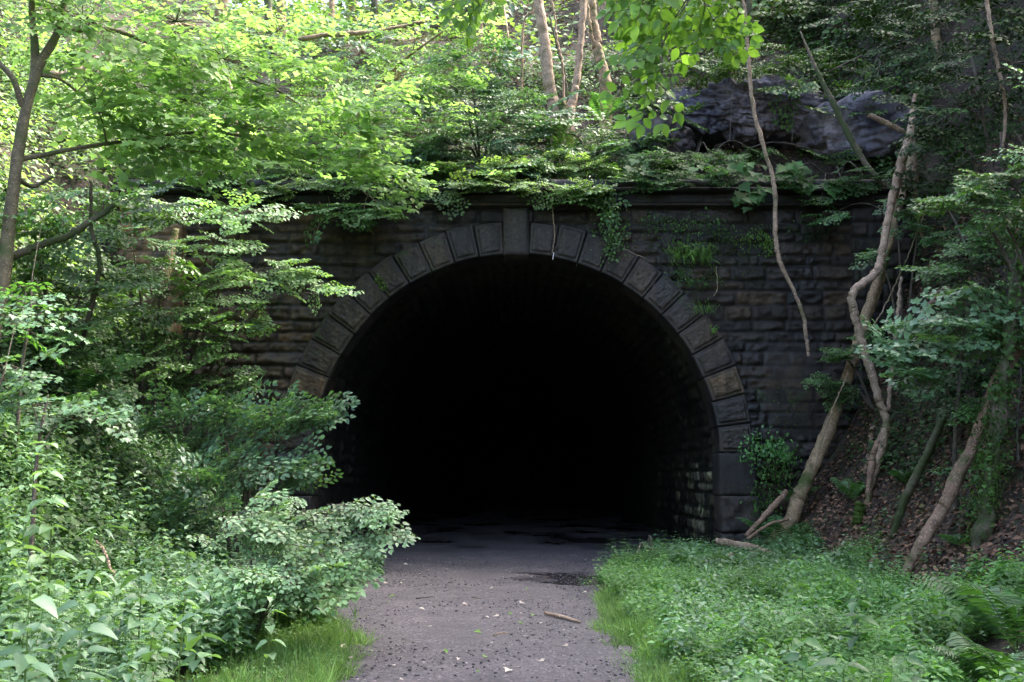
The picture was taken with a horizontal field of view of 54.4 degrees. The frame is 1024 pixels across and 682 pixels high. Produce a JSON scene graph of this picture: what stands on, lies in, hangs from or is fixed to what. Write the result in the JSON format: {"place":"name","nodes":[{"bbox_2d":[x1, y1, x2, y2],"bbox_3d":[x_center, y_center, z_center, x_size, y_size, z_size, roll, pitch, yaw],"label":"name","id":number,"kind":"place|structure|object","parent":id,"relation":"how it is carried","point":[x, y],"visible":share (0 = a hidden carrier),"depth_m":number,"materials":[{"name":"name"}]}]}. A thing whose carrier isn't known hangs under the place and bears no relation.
{"place":"outdoors","nodes":[
{"label":"outdoors","id":0,"kind":"place"},
{"bbox_2d":[0,0,1023,681],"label":"ground","id":1,"kind":"structure","parent":0,"point":[992,642],"depth_m":20.83,"materials":[{"name":"soil"}]},
{"bbox_2d":[0,452,50,640],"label":"nettle","id":2,"kind":"object","parent":1,"relation":"on","point":[15,550],"visible":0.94,"depth_m":6.71,"materials":[{"name":"green plant"}]},
{"bbox_2d":[0,623,55,680],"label":"nettle","id":3,"kind":"object","parent":1,"relation":"on","point":[45,668],"visible":1,"depth_m":4.43,"materials":[{"name":"green plant"}]},
{"bbox_2d":[0,564,57,681],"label":"nettle","id":4,"kind":"object","parent":1,"relation":"on","point":[46,602],"visible":0.92,"depth_m":5.03,"materials":[{"name":"green plant"}]},
{"bbox_2d":[18,413,70,622],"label":"nettle","id":5,"kind":"object","parent":1,"relation":"on","point":[30,529],"visible":0.71,"depth_m":7.26,"materials":[{"name":"green plant"}]},
{"bbox_2d":[23,467,77,624],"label":"nettle","id":6,"kind":"object","parent":1,"relation":"on","point":[42,528],"visible":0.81,"depth_m":7.08,"materials":[{"name":"green plant"}]},
{"bbox_2d":[0,188,107,464],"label":"sycamore seedling","id":7,"kind":"object","parent":1,"relation":"on","point":[27,327],"visible":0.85,"depth_m":11.20,"materials":[{"name":"green plant"}]},
{"bbox_2d":[0,292,141,583],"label":"sycamore seedling","id":8,"kind":"object","parent":1,"relation":"on","point":[63,409],"visible":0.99,"depth_m":8.87,"materials":[{"name":"green plant"}]},
{"bbox_2d":[30,365,124,391],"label":"fern","id":9,"kind":"object","parent":1,"relation":"on","point":[91,379],"visible":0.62,"depth_m":13.41,"materials":[{"name":"green plant"}]},
{"bbox_2d":[51,574,118,681],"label":"nettle","id":10,"kind":"object","parent":1,"relation":"on","point":[67,664],"visible":0.99,"depth_m":5.20,"materials":[{"name":"green plant"}]},
{"bbox_2d":[79,181,101,348],"bbox_3d":[-5.894,-1.045,13.868,0.507,2.385,0.202,-6,-10,38],"label":"sapling","id":11,"kind":"object","parent":1,"relation":"on","point":[92,305],"visible":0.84,"depth_m":13.79,"materials":[{"name":"brown plant"}]},
{"bbox_2d":[65,479,131,632],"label":"nettle","id":12,"kind":"object","parent":1,"relation":"on","point":[91,572],"visible":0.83,"depth_m":6.76,"materials":[{"name":"green plant"}]},
{"bbox_2d":[0,176,214,411],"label":"elm bush","id":13,"kind":"object","parent":1,"relation":"on","point":[138,214],"visible":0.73,"depth_m":14.05,"materials":[{"name":"green plant"}]},
{"bbox_2d":[0,1,225,359],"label":"bank undergrowth","id":14,"kind":"object","parent":1,"relation":"on","point":[23,240],"visible":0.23,"depth_m":19.97,"materials":[{"name":"green plant"}]},
{"bbox_2d":[116,546,168,681],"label":"nettle","id":15,"kind":"object","parent":1,"relation":"on","point":[132,621],"visible":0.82,"depth_m":6.05,"materials":[{"name":"green plant"}]},
{"bbox_2d":[0,113,301,588],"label":"ivy cover","id":16,"kind":"object","parent":1,"relation":"on","point":[88,509],"visible":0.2,"depth_m":12.38,"materials":[{"name":"green plant"}]},
{"bbox_2d":[0,308,309,681],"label":"feathery herbs","id":17,"kind":"object","parent":1,"relation":"on","point":[37,611],"visible":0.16,"depth_m":6.25,"materials":[{"name":"green plant"}]},
{"bbox_2d":[0,371,326,677],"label":"broad herbs","id":18,"kind":"object","parent":1,"relation":"on","point":[86,594],"visible":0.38,"depth_m":8.04,"materials":[{"name":"green plant"}]},
{"bbox_2d":[73,224,266,445],"bbox_3d":[-5.815,-0.073,16.626,2.457,3.632,3.169,-4,-9,29],"label":"elm bush","id":19,"kind":"object","parent":1,"relation":"on","point":[144,341],"visible":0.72,"depth_m":16.61,"materials":[{"name":"green plant"}]},
{"bbox_2d":[0,387,340,681],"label":"nettle patch","id":20,"kind":"object","parent":1,"relation":"on","point":[233,625],"visible":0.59,"depth_m":8.15,"materials":[{"name":"green plant"}]},
{"bbox_2d":[160,525,201,681],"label":"nettle","id":21,"kind":"object","parent":1,"relation":"on","point":[190,580],"visible":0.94,"depth_m":6.39,"materials":[{"name":"green plant"}]},
{"bbox_2d":[0,300,383,681],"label":"herbs","id":22,"kind":"object","parent":1,"relation":"on","point":[218,650],"visible":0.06,"depth_m":10.50,"materials":[{"name":"green plant"}]},
{"bbox_2d":[0,253,386,618],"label":"bank herbs","id":23,"kind":"object","parent":1,"relation":"on","point":[374,562],"visible":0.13,"depth_m":12.98,"materials":[{"name":"green plant"}]},
{"bbox_2d":[174,563,226,681],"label":"nettle","id":24,"kind":"object","parent":1,"relation":"on","point":[191,640],"visible":1,"depth_m":5.83,"materials":[{"name":"green plant"}]},
{"bbox_2d":[93,0,335,129],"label":"woodland tree","id":25,"kind":"object","parent":1,"relation":"on","point":[260,9],"visible":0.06,"depth_m":33.60,"materials":[{"name":"green plant"}]},
{"bbox_2d":[0,0,441,341],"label":"sycamore tree","id":26,"kind":"object","parent":1,"relation":"on","point":[155,70],"visible":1,"depth_m":13.81,"materials":[{"name":"green plant"}]},
{"bbox_2d":[13,203,115,259],"bbox_3d":[-5.757,-1.337,12.590,0.125,1.113,1.455,-7,-11,44],"label":"bough","id":27,"kind":"object","parent":26,"relation":"attached to","point":[44,243],"visible":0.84,"depth_m":12.61,"materials":[{"name":"brown plant"}]},
{"bbox_2d":[117,376,359,565],"bbox_3d":[-3.714,1.798,13.147,3.109,2.905,2.790,0,-8,0],"label":"elm bush","id":28,"kind":"object","parent":1,"relation":"on","point":[317,416],"visible":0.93,"depth_m":13.36,"materials":[{"name":"green plant"}]},
{"bbox_2d":[138,189,363,452],"bbox_3d":[-4.758,-0.234,17.647,4.068,4.780,2.094,4,-9,-29],"label":"elm bush","id":29,"kind":"object","parent":1,"relation":"on","point":[289,274],"visible":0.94,"depth_m":17.64,"materials":[{"name":"green plant"}]},
{"bbox_2d":[71,55,438,172],"bbox_3d":[-5.675,-5.336,22.763,8.195,3.753,3.788,1,-8,-10],"label":"elm bush","id":30,"kind":"object","parent":1,"relation":"on","point":[304,91],"visible":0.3,"depth_m":22.52,"materials":[{"name":"green plant"}]},
{"bbox_2d":[173,613,372,681],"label":"clover","id":31,"kind":"object","parent":1,"relation":"on","point":[281,634],"visible":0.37,"depth_m":8.23,"materials":[{"name":"green plant"}]},
{"bbox_2d":[170,602,382,681],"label":"grass","id":32,"kind":"structure","parent":1,"relation":"on","point":[305,674],"depth_m":8.28,"materials":[{"name":"green plant"}]},
{"bbox_2d":[189,153,405,223],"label":"elm bush","id":33,"kind":"object","parent":1,"relation":"on","point":[277,189],"visible":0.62,"depth_m":20.01,"materials":[{"name":"green plant"}]},
{"bbox_2d":[186,479,420,651],"bbox_3d":[-1.831,2.058,8.851,1.988,1.656,1.563,0,-8,0],"label":"elm bush","id":34,"kind":"object","parent":1,"relation":"on","point":[330,566],"visible":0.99,"depth_m":8.79,"materials":[{"name":"green plant"}]},
{"bbox_2d":[133,137,498,247],"bbox_3d":[-3.962,-3.053,20.622,7.474,2.637,2.916,0,-8,0],"label":"elm bush","id":35,"kind":"object","parent":1,"relation":"on","point":[358,216],"visible":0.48,"depth_m":20.07,"materials":[{"name":"green plant"}]},
{"bbox_2d":[0,0,684,178],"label":"slope undergrowth","id":36,"kind":"object","parent":1,"relation":"on","point":[522,148],"visible":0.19,"depth_m":25.41,"materials":[{"name":"green plant"}]},
{"bbox_2d":[268,20,426,47],"bbox_3d":[-3.950,-7.390,23.895,3.805,0.970,0.192,1,-8,-7],"label":"bough","id":37,"kind":"object","parent":36,"relation":"on","point":[325,35],"visible":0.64,"depth_m":23.85,"materials":[{"name":"brown plant"}]},
{"bbox_2d":[206,0,514,81],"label":"woodland tree","id":38,"kind":"object","parent":1,"relation":"on","point":[346,14],"visible":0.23,"depth_m":30.36,"materials":[{"name":"green plant"}]},
{"bbox_2d":[315,3,526,185],"bbox_3d":[-2.122,-4.998,20.782,4.672,4.305,2.764,1,-8,-9],"label":"sycamore sapling","id":39,"kind":"object","parent":1,"relation":"on","point":[469,80],"visible":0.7,"depth_m":20.85,"materials":[{"name":"green plant"}]},
{"bbox_2d":[76,0,802,88],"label":"hillside undergrowth","id":40,"kind":"object","parent":1,"relation":"on","point":[298,33],"visible":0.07,"depth_m":30.22,"materials":[{"name":"plant"}]},
{"bbox_2d":[375,33,591,181],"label":"elm bush","id":41,"kind":"object","parent":1,"relation":"on","point":[432,147],"visible":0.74,"depth_m":21.67,"materials":[{"name":"green plant"}]},
{"bbox_2d":[410,0,573,77],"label":"woodland tree","id":42,"kind":"object","parent":1,"relation":"on","point":[513,7],"visible":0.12,"depth_m":29.37,"materials":[{"name":"green plant"}]},
{"bbox_2d":[368,148,620,220],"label":"elm bush","id":43,"kind":"object","parent":1,"relation":"on","point":[520,186],"visible":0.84,"depth_m":20.17,"materials":[{"name":"green plant"}]},
{"bbox_2d":[112,179,919,546],"bbox_3d":[0.085,5.376,55.569,16.500,7.900,72.419,0,-8,0],"label":"tunnel portal","id":44,"kind":"object","parent":1,"relation":"on","point":[488,343],"visible":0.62,"depth_m":20.45,"materials":[{"name":"stone"}]},
{"bbox_2d":[579,170,642,265],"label":"creeper","id":45,"kind":"object","parent":44,"relation":"attached to","point":[616,228],"visible":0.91,"depth_m":20.02,"materials":[{"name":"green plant"}]},
{"bbox_2d":[624,201,748,259],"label":"creeper","id":46,"kind":"object","parent":44,"relation":"attached to","point":[681,229],"visible":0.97,"depth_m":20.21,"materials":[{"name":"green plant"}]},
{"bbox_2d":[663,236,724,272],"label":"creeper","id":47,"kind":"object","parent":44,"relation":"attached to","point":[696,255],"visible":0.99,"depth_m":20.11,"materials":[{"name":"green plant"}]},
{"bbox_2d":[624,158,766,189],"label":"parapet seedling","id":48,"kind":"object","parent":44,"relation":"on","point":[740,167],"visible":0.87,"depth_m":20.13,"materials":[{"name":"green plant"}]},
{"bbox_2d":[723,166,771,212],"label":"parapet seedling","id":49,"kind":"object","parent":44,"relation":"on","point":[757,197],"visible":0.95,"depth_m":19.99,"materials":[{"name":"green plant"}]},
{"bbox_2d":[737,425,804,473],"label":"ivy","id":50,"kind":"object","parent":44,"relation":"attached to","point":[771,448],"visible":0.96,"depth_m":19.52,"materials":[{"name":"green plant"}]},
{"bbox_2d":[740,437,804,526],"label":"ivy","id":51,"kind":"object","parent":44,"relation":"attached to","point":[773,470],"visible":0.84,"depth_m":19.42,"materials":[{"name":"green plant"}]},
{"bbox_2d":[775,159,819,195],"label":"parapet seedling","id":52,"kind":"object","parent":44,"relation":"on","point":[793,168],"visible":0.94,"depth_m":20.04,"materials":[{"name":"green plant"}]},
{"bbox_2d":[533,0,563,163],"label":"tree","id":53,"kind":"object","parent":1,"relation":"on","point":[546,62],"visible":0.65,"depth_m":23.44,"materials":[{"name":"plant"}]},
{"bbox_2d":[564,0,586,144],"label":"tree","id":54,"kind":"object","parent":1,"relation":"on","point":[571,102],"visible":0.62,"depth_m":23.57,"materials":[{"name":"brown plant"}]},
{"bbox_2d":[515,114,681,219],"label":"elm bush","id":55,"kind":"object","parent":1,"relation":"on","point":[619,146],"visible":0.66,"depth_m":21.32,"materials":[{"name":"green plant"}]},
{"bbox_2d":[587,0,612,129],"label":"tree","id":56,"kind":"object","parent":1,"relation":"on","point":[596,39],"visible":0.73,"depth_m":25.74,"materials":[{"name":"brown plant"}]},
{"bbox_2d":[438,0,764,139],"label":"hazel tree","id":57,"kind":"object","parent":1,"relation":"on","point":[674,23],"visible":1,"depth_m":5.03,"materials":[{"name":"green plant"}]},
{"bbox_2d":[579,91,628,121],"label":"fern","id":58,"kind":"object","parent":1,"relation":"on","point":[598,113],"visible":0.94,"depth_m":23.07,"materials":[{"name":"green plant"}]},
{"bbox_2d":[586,581,720,681],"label":"grass","id":59,"kind":"structure","parent":1,"relation":"on","point":[624,627],"depth_m":9.33,"materials":[{"name":"plant"}]},
{"bbox_2d":[629,99,695,161],"bbox_3d":[3.433,-4.683,22.481,1.284,1.378,1.572,-6,-10,39],"label":"buried rock","id":60,"kind":"object","parent":1,"relation":"on","point":[687,143],"visible":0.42,"depth_m":21.95,"materials":[{"name":"stone"}]},
{"bbox_2d":[393,0,959,178],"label":"leaf litter","id":61,"kind":"object","parent":1,"relation":"on","point":[595,76],"visible":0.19,"depth_m":27.29,"materials":[{"name":"plant"}]},
{"bbox_2d":[610,146,750,195],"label":"elm bush","id":62,"kind":"object","parent":1,"relation":"on","point":[712,176],"visible":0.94,"depth_m":20.19,"materials":[{"name":"green plant"}]},
{"bbox_2d":[605,20,867,178],"bbox_3d":[4.820,-5.614,23.433,6.658,5.238,3.873,4,-9,-28],"label":"elm bush","id":63,"kind":"object","parent":1,"relation":"on","point":[699,81],"visible":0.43,"depth_m":23.41,"materials":[{"name":"green plant"}]},
{"bbox_2d":[605,0,883,149],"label":"tree","id":64,"kind":"object","parent":1,"relation":"on","point":[784,36],"visible":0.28,"depth_m":27.09,"materials":[{"name":"green plant"}]},
{"bbox_2d":[625,73,871,149],"bbox_3d":[6.343,-5.361,23.656,7.368,1.645,2.184,0,-8,0],"label":"rock outcrop","id":65,"kind":"object","parent":1,"relation":"on","point":[714,115],"visible":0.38,"depth_m":22.90,"materials":[{"name":"grey stone"}]},
{"bbox_2d":[652,530,856,577],"bbox_3d":[3.781,3.474,16.599,2.507,0.778,5.074,0,-8,0],"label":"mercury cover","id":66,"kind":"object","parent":1,"relation":"on","point":[688,550],"visible":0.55,"depth_m":15.90,"materials":[{"name":"green plant"}]},
{"bbox_2d":[632,48,905,176],"bbox_3d":[5.596,-4.944,22.002,6.387,3.363,1.938,1,-8,-4],"label":"elm bush","id":67,"kind":"object","parent":1,"relation":"on","point":[725,72],"visible":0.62,"depth_m":21.91,"materials":[{"name":"green plant"}]},
{"bbox_2d":[629,0,935,178],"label":"slope ivy","id":68,"kind":"object","parent":1,"relation":"on","point":[801,151],"visible":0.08,"depth_m":22.27,"materials":[{"name":"green plant"}]},
{"bbox_2d":[687,0,907,53],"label":"woodland tree","id":69,"kind":"object","parent":1,"relation":"on","point":[806,10],"visible":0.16,"depth_m":26.85,"materials":[{"name":"green plant"}]},
{"bbox_2d":[742,0,809,355],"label":"hanging branch","id":70,"kind":"object","parent":69,"relation":"hanging from","point":[775,218],"visible":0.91,"depth_m":19.72,"materials":[{"name":"brown plant"}]},
{"bbox_2d":[780,594,823,679],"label":"herb","id":71,"kind":"object","parent":1,"relation":"on","point":[808,640],"visible":0.97,"depth_m":6.96,"materials":[{"name":"green plant"}]},
{"bbox_2d":[592,521,1023,681],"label":"green cover","id":72,"kind":"object","parent":1,"relation":"on","point":[627,578],"visible":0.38,"depth_m":9.52,"materials":[{"name":"green plant"}]},
{"bbox_2d":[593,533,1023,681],"bbox_3d":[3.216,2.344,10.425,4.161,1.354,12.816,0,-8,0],"label":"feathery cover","id":73,"kind":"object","parent":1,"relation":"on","point":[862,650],"visible":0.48,"depth_m":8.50,"materials":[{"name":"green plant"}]},
{"bbox_2d":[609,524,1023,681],"bbox_3d":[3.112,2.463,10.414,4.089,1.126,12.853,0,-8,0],"label":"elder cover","id":74,"kind":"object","parent":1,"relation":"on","point":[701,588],"visible":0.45,"depth_m":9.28,"materials":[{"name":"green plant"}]},
{"bbox_2d":[753,44,900,132],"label":"elm bush","id":75,"kind":"object","parent":1,"relation":"on","point":[884,80],"visible":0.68,"depth_m":22.29,"materials":[{"name":"green plant"}]},
{"bbox_2d":[762,161,893,219],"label":"elm bush","id":76,"kind":"object","parent":1,"relation":"on","point":[869,186],"visible":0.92,"depth_m":20.05,"materials":[{"name":"green plant"}]},
{"bbox_2d":[763,155,911,544],"bbox_3d":[6.311,0.133,19.096,3.708,8.432,0.409,1,-8,-10],"label":"leaning tree","id":77,"kind":"object","parent":1,"relation":"on","point":[798,496],"visible":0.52,"depth_m":18.73,"materials":[{"name":"brown plant"}]},
{"bbox_2d":[801,344,875,413],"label":"elm bush","id":78,"kind":"object","parent":1,"relation":"on","point":[840,354],"visible":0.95,"depth_m":18.67,"materials":[{"name":"green plant"}]},
{"bbox_2d":[808,634,876,681],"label":"herb","id":79,"kind":"object","parent":1,"relation":"on","point":[854,667],"visible":1,"depth_m":5.62,"materials":[{"name":"green plant"}]},
{"bbox_2d":[800,31,890,188],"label":"dead branch","id":80,"kind":"object","parent":1,"relation":"on","point":[854,146],"visible":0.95,"depth_m":20.61,"materials":[{"name":"wood"}]},
{"bbox_2d":[757,0,959,178],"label":"shaded ivy","id":81,"kind":"object","parent":1,"relation":"on","point":[882,160],"visible":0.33,"depth_m":24.38,"materials":[{"name":"green plant"}]},
{"bbox_2d":[837,580,879,661],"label":"herb","id":82,"kind":"object","parent":1,"relation":"on","point":[851,603],"visible":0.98,"depth_m":7.94,"materials":[{"name":"green plant"}]},
{"bbox_2d":[796,89,928,163],"bbox_3d":[8.030,-4.637,22.408,3.140,1.559,2.093,-2,-8,14],"label":"rock ledge","id":83,"kind":"object","parent":1,"relation":"on","point":[821,132],"visible":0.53,"depth_m":21.70,"materials":[{"name":"stone"}]},
{"bbox_2d":[801,198,958,382],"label":"elm bush","id":84,"kind":"object","parent":1,"relation":"on","point":[905,213],"visible":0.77,"depth_m":18.18,"materials":[{"name":"green plant"}]},
{"bbox_2d":[783,345,986,581],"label":"bank sprigs","id":85,"kind":"object","parent":1,"relation":"on","point":[921,481],"visible":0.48,"depth_m":15.08,"materials":[{"name":"green plant"}]},
{"bbox_2d":[847,93,925,489],"bbox_3d":[6.783,-0.897,17.580,2.097,7.901,0.420,4,-9,-28],"label":"twisted tree","id":86,"kind":"object","parent":1,"relation":"on","point":[863,282],"visible":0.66,"depth_m":17.20,"materials":[{"name":"brown plant"}]},
{"bbox_2d":[756,112,1023,635],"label":"leaf litter","id":87,"kind":"object","parent":1,"relation":"on","point":[1020,536],"visible":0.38,"depth_m":15.27,"materials":[{"name":"plant"}]},
{"bbox_2d":[884,632,926,681],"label":"herb","id":88,"kind":"object","parent":1,"relation":"on","point":[914,659],"visible":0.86,"depth_m":5.96,"materials":[{"name":"green plant"}]},
{"bbox_2d":[798,0,1023,290],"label":"elm bush","id":89,"kind":"object","parent":1,"relation":"on","point":[933,134],"visible":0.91,"depth_m":17.06,"materials":[{"name":"green plant"}]},
{"bbox_2d":[985,0,1007,148],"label":"trunk","id":90,"kind":"object","parent":89,"relation":"attached to","point":[993,44],"visible":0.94,"depth_m":15.69,"materials":[{"name":"brown plant"}]},
{"bbox_2d":[889,290,962,538],"bbox_3d":[6.267,1.058,15.014,1.544,3.814,0.211,2,-8,-18],"label":"mossy tree","id":91,"kind":"object","parent":1,"relation":"on","point":[915,478],"visible":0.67,"depth_m":14.78,"materials":[{"name":"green plant"}]},
{"bbox_2d":[843,0,1023,486],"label":"ivy cover","id":92,"kind":"object","parent":1,"relation":"on","point":[923,429],"visible":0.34,"depth_m":17.23,"materials":[{"name":"green plant"}]},
{"bbox_2d":[853,278,1023,510],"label":"sycamore sapling","id":93,"kind":"object","parent":1,"relation":"on","point":[909,344],"visible":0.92,"depth_m":12.88,"materials":[{"name":"green plant"}]},
{"bbox_2d":[889,153,1010,422],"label":"elm bush","id":94,"kind":"object","parent":1,"relation":"on","point":[945,185],"visible":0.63,"depth_m":15.32,"materials":[{"name":"green plant"}]},
{"bbox_2d":[893,222,1020,282],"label":"elm bush","id":95,"kind":"object","parent":1,"relation":"on","point":[984,242],"visible":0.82,"depth_m":14.45,"materials":[{"name":"green plant"}]},
{"bbox_2d":[896,336,1023,582],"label":"tilted tree","id":96,"kind":"object","parent":1,"relation":"on","point":[951,490],"visible":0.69,"depth_m":12.51,"materials":[{"name":"brown plant"}]},
{"bbox_2d":[906,162,1023,304],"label":"elm bush","id":97,"kind":"object","parent":1,"relation":"on","point":[987,181],"visible":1,"depth_m":12.60,"materials":[{"name":"green plant"}]},
{"bbox_2d":[911,575,1023,652],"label":"fern","id":98,"kind":"object","parent":1,"relation":"on","point":[987,610],"visible":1,"depth_m":8.02,"materials":[{"name":"green plant"}]},
{"bbox_2d":[927,632,1023,681],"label":"fern","id":99,"kind":"object","parent":1,"relation":"on","point":[969,659],"visible":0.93,"depth_m":6.34,"materials":[{"name":"green plant"}]},
{"bbox_2d":[930,393,1023,508],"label":"elm bush","id":100,"kind":"object","parent":1,"relation":"on","point":[966,408],"visible":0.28,"depth_m":12.92,"materials":[{"name":"green plant"}]},
{"bbox_2d":[969,227,1023,550],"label":"mossy bole","id":101,"kind":"object","parent":1,"relation":"on","point":[979,533],"visible":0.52,"depth_m":12.18,"materials":[{"name":"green plant"}]},
{"bbox_2d":[958,184,1023,526],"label":"ivy","id":102,"kind":"object","parent":101,"relation":"attached to","point":[1011,349],"visible":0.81,"depth_m":12.39,"materials":[{"name":"green plant"}]},
{"bbox_2d":[960,367,1023,553],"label":"ivy","id":103,"kind":"object","parent":101,"relation":"attached to","point":[991,464],"visible":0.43,"depth_m":12.07,"materials":[{"name":"plant"}]},
{"bbox_2d":[334,492,690,681],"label":"path","id":104,"kind":"structure","parent":0,"point":[511,526],"depth_m":13.22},
{"bbox_2d":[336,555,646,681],"bbox_3d":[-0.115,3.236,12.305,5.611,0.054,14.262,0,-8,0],"label":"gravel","id":105,"kind":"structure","parent":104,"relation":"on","point":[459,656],"depth_m":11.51,"materials":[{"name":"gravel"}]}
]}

